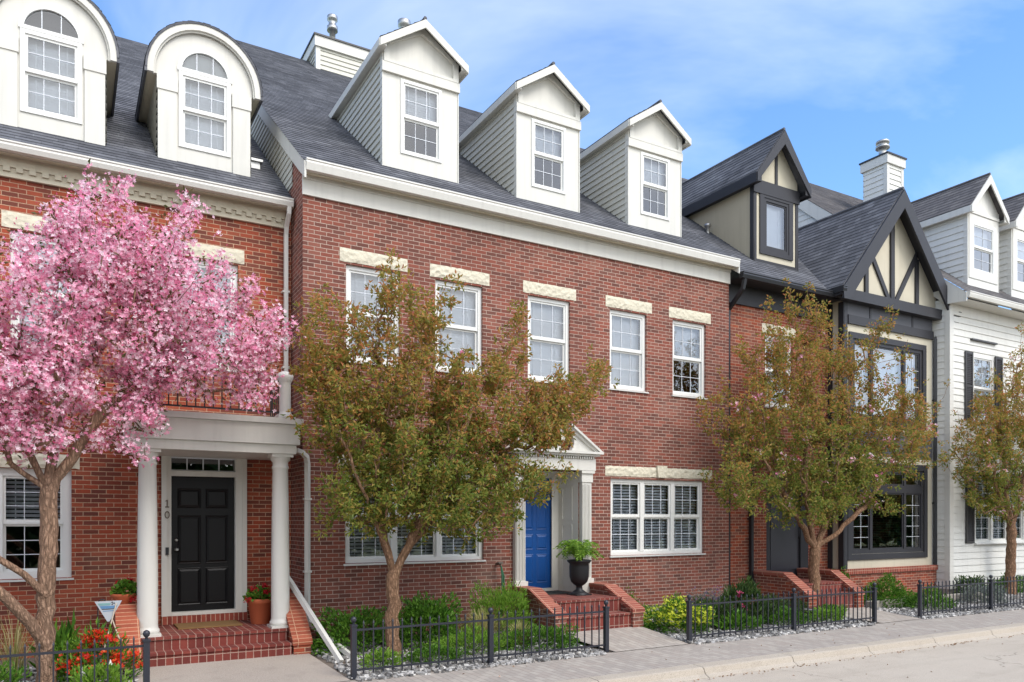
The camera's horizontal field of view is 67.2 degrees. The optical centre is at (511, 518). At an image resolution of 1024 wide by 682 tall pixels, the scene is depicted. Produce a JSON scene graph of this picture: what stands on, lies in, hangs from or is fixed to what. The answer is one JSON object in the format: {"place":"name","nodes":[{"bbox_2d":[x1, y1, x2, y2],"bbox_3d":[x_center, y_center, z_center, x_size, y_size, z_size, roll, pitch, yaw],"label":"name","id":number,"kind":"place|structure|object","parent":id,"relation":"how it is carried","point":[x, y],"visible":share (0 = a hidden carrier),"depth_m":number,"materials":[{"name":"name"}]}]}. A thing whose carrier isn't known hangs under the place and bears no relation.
{"place":"outdoors","nodes":[
{"label":"outdoors","id":0,"kind":"place"},
{"bbox_2d":[124,654,349,681],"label":"walkway","id":1,"kind":"structure","parent":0,"point":[298,668],"depth_m":9.76,"materials":[{"name":"concrete"}]},
{"bbox_2d":[0,592,1023,681],"bbox_3d":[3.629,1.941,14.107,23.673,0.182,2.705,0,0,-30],"label":"gravel","id":2,"kind":"structure","parent":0,"point":[387,673],"depth_m":11.51,"materials":[{"name":"grey gravel"}]},
{"bbox_2d":[0,660,33,681],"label":"ground cover plant","id":3,"kind":"object","parent":2,"relation":"on","point":[17,677],"visible":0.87,"depth_m":8.57,"materials":[{"name":"green plant"}]},
{"bbox_2d":[0,610,34,679],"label":"grass tuft","id":4,"kind":"object","parent":2,"relation":"on","point":[17,649],"visible":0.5,"depth_m":9.17,"materials":[{"name":"plant"}]},
{"bbox_2d":[26,610,87,677],"bbox_3d":[-5.542,1.540,9.508,0.787,0.867,0.950,0,0,-30],"label":"ground cover plant","id":5,"kind":"object","parent":2,"relation":"on","point":[63,631],"visible":0.18,"depth_m":9.42,"materials":[{"name":"green plant"}]},
{"bbox_2d":[0,630,150,681],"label":"iron fence","id":6,"kind":"object","parent":2,"relation":"on","point":[146,641],"visible":1,"depth_m":8.22,"materials":[{"name":"metal"}]},
{"bbox_2d":[54,633,98,680],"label":"ground cover plant","id":7,"kind":"object","parent":2,"relation":"on","point":[64,646],"visible":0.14,"depth_m":9.29,"materials":[{"name":"green plant"}]},
{"bbox_2d":[49,617,142,681],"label":"flowering plant","id":8,"kind":"object","parent":2,"relation":"on","point":[114,656],"visible":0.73,"depth_m":9.13,"materials":[{"name":"red plant"}]},
{"bbox_2d":[68,661,132,681],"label":"ground cover plant","id":9,"kind":"object","parent":2,"relation":"on","point":[100,670],"visible":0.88,"depth_m":8.56,"materials":[{"name":"green plant"}]},
{"bbox_2d":[97,599,105,660],"bbox_3d":[-5.196,1.492,9.760,0.104,0.956,0.016,0,0,-30],"label":"garden hook","id":10,"kind":"object","parent":2,"relation":"on","point":[97,624],"visible":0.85,"depth_m":9.73,"materials":[{"name":"black metal"}]},
{"bbox_2d":[95,600,121,662],"bbox_3d":[-5.087,1.506,9.763,0.362,0.931,0.046,0,0,-33],"label":"yard sign","id":11,"kind":"object","parent":2,"relation":"on","point":[108,609],"visible":0.78,"depth_m":9.75,"materials":[{"name":"white plastic"}]},
{"bbox_2d":[0,158,305,681],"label":"blossom tree","id":12,"kind":"object","parent":2,"relation":"on","point":[139,279],"visible":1,"depth_m":8.76,"materials":[{"name":"pink plant"}]},
{"bbox_2d":[310,605,404,655],"bbox_3d":[-2.341,1.621,11.457,1.694,0.738,1.216,0,0,-30],"label":"shrub","id":13,"kind":"object","parent":2,"relation":"on","point":[343,622],"visible":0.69,"depth_m":11.27,"materials":[{"name":"green plant"}]},
{"bbox_2d":[357,647,405,670],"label":"ground cover plant","id":14,"kind":"object","parent":2,"relation":"on","point":[377,656],"visible":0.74,"depth_m":10.20,"materials":[{"name":"green plant"}]},
{"bbox_2d":[398,590,466,649],"bbox_3d":[-1.273,1.534,11.684,1.264,0.911,1.066,0,0,-30],"label":"shrub","id":15,"kind":"object","parent":2,"relation":"on","point":[425,611],"visible":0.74,"depth_m":11.48,"materials":[{"name":"green plant"}]},
{"bbox_2d":[403,642,469,665],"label":"ground cover plant","id":16,"kind":"object","parent":2,"relation":"on","point":[434,649],"visible":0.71,"depth_m":10.56,"materials":[{"name":"green plant"}]},
{"bbox_2d":[280,247,619,655],"bbox_3d":[-0.639,-0.916,11.357,5.393,5.837,2.331,0,0,-30],"label":"crabapple tree","id":17,"kind":"object","parent":2,"relation":"on","point":[555,418],"visible":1,"depth_m":10.78,"materials":[{"name":"green plant"}]},
{"bbox_2d":[424,623,518,654],"bbox_3d":[-0.592,1.755,11.300,1.449,0.486,0.927,0,0,-30],"label":"ground cover plant","id":18,"kind":"object","parent":2,"relation":"on","point":[460,639],"visible":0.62,"depth_m":11.24,"materials":[{"name":"green plant"}]},
{"bbox_2d":[349,600,609,679],"bbox_3d":[-0.281,1.618,10.576,3.990,0.804,0.080,0,0,-30],"label":"iron fence","id":19,"kind":"object","parent":2,"relation":"on","point":[490,620],"visible":1,"depth_m":10.50,"materials":[{"name":"black metal"}]},
{"bbox_2d":[459,605,510,642],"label":"grass tuft","id":20,"kind":"object","parent":2,"relation":"on","point":[484,623],"visible":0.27,"depth_m":11.94,"materials":[{"name":"plant"}]},
{"bbox_2d":[458,578,542,639],"bbox_3d":[-0.199,1.448,12.732,1.734,1.032,1.189,0,0,-30],"label":"shrub","id":21,"kind":"object","parent":2,"relation":"on","point":[496,600],"visible":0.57,"depth_m":12.62,"materials":[{"name":"green plant"}]},
{"bbox_2d":[504,619,530,644],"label":"grass tuft","id":22,"kind":"object","parent":2,"relation":"on","point":[518,625],"visible":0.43,"depth_m":11.80,"materials":[{"name":"plant"}]},
{"bbox_2d":[495,622,586,651],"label":"ground cover plant","id":23,"kind":"object","parent":2,"relation":"on","point":[535,631],"visible":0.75,"depth_m":11.61,"materials":[{"name":"green plant"}]},
{"bbox_2d":[626,586,651,621],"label":"shrub","id":24,"kind":"object","parent":2,"relation":"on","point":[636,598],"visible":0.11,"depth_m":14.16,"materials":[{"name":"green plant"}]},
{"bbox_2d":[641,590,717,633],"bbox_3d":[2.888,1.628,13.479,1.366,0.732,1.336,0,0,22],"label":"shrub","id":25,"kind":"object","parent":2,"relation":"on","point":[667,612],"visible":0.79,"depth_m":13.21,"materials":[{"name":"yellow plant"}]},
{"bbox_2d":[686,586,729,607],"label":"flowering plant","id":26,"kind":"object","parent":2,"relation":"on","point":[704,595],"visible":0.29,"depth_m":15.50,"materials":[{"name":"green plant"}]},
{"bbox_2d":[684,596,740,628],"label":"shrub","id":27,"kind":"object","parent":2,"relation":"on","point":[721,606],"visible":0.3,"depth_m":13.87,"materials":[{"name":"green plant"}]},
{"bbox_2d":[714,608,765,631],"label":"ground cover plant","id":28,"kind":"object","parent":2,"relation":"on","point":[738,618],"visible":0.77,"depth_m":13.57,"materials":[{"name":"green plant"}]},
{"bbox_2d":[715,575,779,622],"bbox_3d":[4.356,1.520,14.453,1.610,0.960,1.111,0,0,-30],"label":"flowering plant","id":29,"kind":"object","parent":2,"relation":"on","point":[748,587],"visible":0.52,"depth_m":14.28,"materials":[{"name":"green plant"}]},
{"bbox_2d":[686,582,877,640],"bbox_3d":[4.894,1.618,13.564,4.800,0.804,0.080,0,0,-30],"label":"iron fence","id":30,"kind":"object","parent":2,"relation":"on","point":[689,605],"visible":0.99,"depth_m":13.50,"materials":[{"name":"black metal"}]},
{"bbox_2d":[761,592,810,618],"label":"shrub","id":31,"kind":"object","parent":2,"relation":"on","point":[786,603],"visible":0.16,"depth_m":15.10,"materials":[{"name":"green plant"}]},
{"bbox_2d":[759,605,813,625],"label":"ground cover plant","id":32,"kind":"object","parent":2,"relation":"on","point":[786,614],"visible":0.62,"depth_m":14.20,"materials":[{"name":"green plant"}]},
{"bbox_2d":[690,277,953,592],"bbox_3d":[6.648,-1.468,16.192,7.445,6.843,2.395,0,0,-30],"label":"crabapple tree","id":33,"kind":"object","parent":2,"relation":"on","point":[814,496],"visible":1,"depth_m":15.62,"materials":[{"name":"green plant"}]},
{"bbox_2d":[806,606,846,622],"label":"ground cover plant","id":34,"kind":"object","parent":2,"relation":"on","point":[828,613],"visible":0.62,"depth_m":14.76,"materials":[{"name":"green plant"}]},
{"bbox_2d":[810,603,847,616],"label":"ground cover plant","id":35,"kind":"object","parent":2,"relation":"on","point":[829,606],"visible":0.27,"depth_m":15.47,"materials":[{"name":"green plant"}]},
{"bbox_2d":[832,565,849,578],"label":"shrub","id":36,"kind":"object","parent":2,"relation":"on","point":[847,575],"visible":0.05,"depth_m":17.13,"materials":[{"name":"green plant"}]},
{"bbox_2d":[862,572,916,608],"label":"shrub","id":37,"kind":"object","parent":2,"relation":"on","point":[896,593],"visible":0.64,"depth_m":16.95,"materials":[{"name":"green plant"}]},
{"bbox_2d":[867,592,982,608],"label":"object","id":38,"kind":"object","parent":2,"relation":"on","point":[880,605],"visible":0.21,"depth_m":16.95,"materials":[{"name":"concrete"}]},
{"bbox_2d":[902,583,958,609],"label":"shrub","id":39,"kind":"object","parent":2,"relation":"on","point":[925,599],"visible":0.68,"depth_m":16.68,"materials":[{"name":"green plant"}]},
{"bbox_2d":[917,575,1023,617],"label":"iron fence","id":40,"kind":"object","parent":2,"relation":"on","point":[919,598],"visible":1,"depth_m":16.37,"materials":[{"name":"black metal"}]},
{"bbox_2d":[952,574,993,594],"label":"shrub","id":41,"kind":"object","parent":2,"relation":"on","point":[965,581],"visible":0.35,"depth_m":18.98,"materials":[{"name":"green plant"}]},
{"bbox_2d":[938,322,1023,594],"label":"crabapple tree","id":42,"kind":"object","parent":2,"relation":"on","point":[1002,483],"visible":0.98,"depth_m":18.93,"materials":[{"name":"green plant"}]},
{"bbox_2d":[958,583,1008,603],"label":"shrub","id":43,"kind":"object","parent":2,"relation":"on","point":[972,592],"visible":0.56,"depth_m":17.92,"materials":[{"name":"green plant"}]},
{"bbox_2d":[986,572,1022,592],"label":"shrub","id":44,"kind":"object","parent":2,"relation":"on","point":[1002,579],"visible":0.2,"depth_m":19.94,"materials":[{"name":"green plant"}]},
{"bbox_2d":[91,0,1023,309],"label":"sky","id":45,"kind":"structure","parent":0,"point":[942,81],"materials":[{"name":"blue"}]},
{"bbox_2d":[563,627,687,651],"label":"walkway","id":46,"kind":"structure","parent":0,"point":[627,638],"depth_m":12.34,"materials":[{"name":"grey concrete"}]},
{"bbox_2d":[344,609,1023,681],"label":"sidewalk","id":47,"kind":"structure","parent":0,"point":[607,664],"depth_m":11.52,"materials":[{"name":"grey concrete"}]},
{"bbox_2d":[684,634,1023,681],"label":"road","id":48,"kind":"structure","parent":0,"point":[985,660],"depth_m":11.05,"materials":[{"name":"grey asphalt"}]},
{"bbox_2d":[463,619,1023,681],"bbox_3d":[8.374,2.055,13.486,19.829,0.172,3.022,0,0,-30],"label":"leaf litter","id":49,"kind":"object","parent":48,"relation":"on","point":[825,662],"visible":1,"depth_m":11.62,"materials":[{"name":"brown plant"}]},
{"bbox_2d":[843,607,920,622],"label":"walkway","id":50,"kind":"structure","parent":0,"point":[884,617],"depth_m":15.42,"materials":[{"name":"grey concrete"}]},
{"label":"ground","id":51,"kind":"structure","parent":0,"visible":0},
{"bbox_2d":[0,0,357,671],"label":"brick townhouse","id":52,"kind":"structure","parent":51,"relation":"on","point":[193,524],"depth_m":11.26,"materials":[{"name":"brick"}]},
{"bbox_2d":[0,452,79,581],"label":"window","id":53,"kind":"structure","parent":52,"relation":"in","point":[64,570],"depth_m":10.64,"materials":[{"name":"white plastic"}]},
{"bbox_2d":[1,210,91,356],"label":"window","id":54,"kind":"structure","parent":52,"relation":"in","point":[8,218],"depth_m":10.57,"materials":[{"name":"glass"}]},
{"bbox_2d":[110,575,136,603],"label":"potted geranium","id":55,"kind":"object","parent":52,"relation":"on","point":[118,592],"visible":0.88,"depth_m":10.33,"materials":[{"name":"plant"}]},
{"bbox_2d":[171,476,233,611],"bbox_3d":[-4.693,0.374,11.708,0.890,2.028,0.128,0,0,-30],"label":"door","id":56,"kind":"structure","parent":52,"relation":"in","point":[202,508],"depth_m":11.72,"materials":[{"name":"black paint"}]},
{"bbox_2d":[173,620,242,629],"bbox_3d":[-4.454,1.548,11.285,0.870,0.020,0.560,0,0,-30],"label":"doormat","id":57,"kind":"object","parent":52,"relation":"on","point":[196,625],"visible":1,"depth_m":11.21,"materials":[{"name":"brown fabric"}]},
{"bbox_2d":[177,242,243,372],"bbox_3d":[-4.665,-3.217,11.801,1.040,1.904,0.275,0,0,-30],"label":"window","id":58,"kind":"structure","parent":52,"relation":"in","point":[237,256],"depth_m":11.86,"materials":[{"name":"white plastic"}]},
{"bbox_2d":[242,583,270,623],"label":"potted geranium","id":59,"kind":"object","parent":52,"relation":"on","point":[260,610],"visible":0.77,"depth_m":11.38,"materials":[{"name":"ceramic"}]},
{"bbox_2d":[236,13,740,641],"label":"brick townhouse","id":60,"kind":"structure","parent":51,"relation":"on","point":[498,205],"depth_m":14.25,"materials":[{"name":"brick"}]},
{"bbox_2d":[340,247,406,366],"bbox_3d":[-2.250,-3.350,12.387,1.130,1.790,0.275,0,0,-30],"label":"window","id":61,"kind":"structure","parent":60,"relation":"in","point":[356,277],"depth_m":12.35,"materials":[{"name":"glass"}]},
{"bbox_2d":[337,454,494,565],"bbox_3d":[-1.551,-0.155,12.766,2.800,1.780,0.273,0,0,-30],"label":"window","id":62,"kind":"structure","parent":60,"relation":"in","point":[437,556],"depth_m":12.74,"materials":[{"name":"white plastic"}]},
{"bbox_2d":[430,264,488,375],"bbox_3d":[-0.929,-3.350,13.150,1.120,1.790,0.275,0,0,-30],"label":"window","id":63,"kind":"structure","parent":60,"relation":"in","point":[466,329],"depth_m":13.23,"materials":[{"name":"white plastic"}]},
{"bbox_2d":[495,562,504,628],"bbox_3d":[-0.196,1.324,13.310,0.156,1.169,0.270,0,0,-30],"label":"garden hose","id":64,"kind":"object","parent":60,"relation":"attached to","point":[502,576],"visible":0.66,"depth_m":13.28,"materials":[{"name":"rubber"}]},
{"bbox_2d":[525,478,550,587],"bbox_3d":[0.432,0.269,14.471,0.730,2.078,0.128,0,0,-30],"label":"door","id":65,"kind":"structure","parent":60,"relation":"in","point":[538,521],"depth_m":14.51,"materials":[{"name":"blue paint"}]},
{"bbox_2d":[523,280,575,385],"bbox_3d":[0.638,-3.350,14.055,1.140,1.790,0.275,0,0,-30],"label":"window","id":66,"kind":"structure","parent":60,"relation":"in","point":[548,325],"depth_m":14.11,"materials":[{"name":"glass"}]},
{"bbox_2d":[545,590,570,594],"bbox_3d":[0.686,1.352,14.091,0.680,0.016,0.480,0,0,-30],"label":"doormat","id":67,"kind":"object","parent":60,"relation":"on","point":[554,592],"visible":0.43,"depth_m":14.06,"materials":[{"name":"grey fabric"}]},
{"bbox_2d":[553,539,604,595],"bbox_3d":[1.212,0.863,13.825,0.946,0.999,0.959,0,0,-30],"label":"potted fern","id":68,"kind":"object","parent":60,"relation":"on","point":[579,570],"visible":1,"depth_m":13.66,"materials":[{"name":"green plant"}]},
{"bbox_2d":[606,295,651,393],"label":"window","id":69,"kind":"structure","parent":60,"relation":"in","point":[627,362],"depth_m":15.03,"materials":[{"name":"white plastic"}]},
{"bbox_2d":[605,466,711,557],"bbox_3d":[2.909,-0.155,15.341,2.740,1.780,0.273,0,0,-30],"label":"window","id":70,"kind":"structure","parent":60,"relation":"in","point":[660,471],"depth_m":15.36,"materials":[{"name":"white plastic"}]},
{"bbox_2d":[669,307,710,399],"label":"window","id":71,"kind":"structure","parent":60,"relation":"in","point":[685,336],"depth_m":15.80,"materials":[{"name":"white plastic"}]},
{"bbox_2d":[580,127,961,614],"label":"half timbered townhouse","id":72,"kind":"structure","parent":51,"relation":"on","point":[860,266],"depth_m":18.04,"materials":[{"name":"red brick"}]},
{"bbox_2d":[762,323,795,409],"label":"window","id":73,"kind":"structure","parent":72,"relation":"in","point":[792,330],"depth_m":17.36,"materials":[{"name":"white plastic"}]},
{"bbox_2d":[769,479,799,574],"bbox_3d":[6.132,0.190,17.378,1.040,2.180,0.132,0,0,-30],"label":"door","id":74,"kind":"structure","parent":72,"relation":"in","point":[783,545],"depth_m":17.38,"materials":[{"name":"grey paint"}]},
{"bbox_2d":[852,488,922,553],"bbox_3d":[9.056,0.050,18.615,2.800,1.540,0.094,0,0,-30],"label":"window","id":75,"kind":"structure","parent":72,"relation":"in","point":[902,493],"depth_m":18.89,"materials":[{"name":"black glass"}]},
{"bbox_2d":[852,468,922,489],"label":"window","id":76,"kind":"structure","parent":72,"relation":"in","point":[919,486],"depth_m":18.91,"materials":[{"name":"glass"}]},
{"bbox_2d":[853,338,921,423],"bbox_3d":[9.031,-3.275,18.658,2.700,1.850,0.194,0,0,-30],"label":"window","id":77,"kind":"structure","parent":72,"relation":"in","point":[887,349],"depth_m":18.83,"materials":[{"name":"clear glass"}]},
{"bbox_2d":[555,622,1023,681],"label":"kerb","id":78,"kind":"structure","parent":51,"relation":"on","point":[683,673],"depth_m":11.38,"materials":[{"name":"concrete"}]},
{"bbox_2d":[730,139,1023,593],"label":"clapboard townhouse","id":79,"kind":"structure","parent":51,"relation":"on","point":[973,229],"depth_m":20.03,"materials":[{"name":"white wood"}]},
{"bbox_2d":[973,355,992,423],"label":"window","id":80,"kind":"structure","parent":79,"relation":"in","point":[979,361],"depth_m":20.08,"materials":[{"name":"white plastic"}]},
{"bbox_2d":[974,468,1023,544],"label":"window","id":81,"kind":"structure","parent":79,"relation":"in","point":[991,539],"depth_m":20.17,"materials":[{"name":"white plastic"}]}
]}

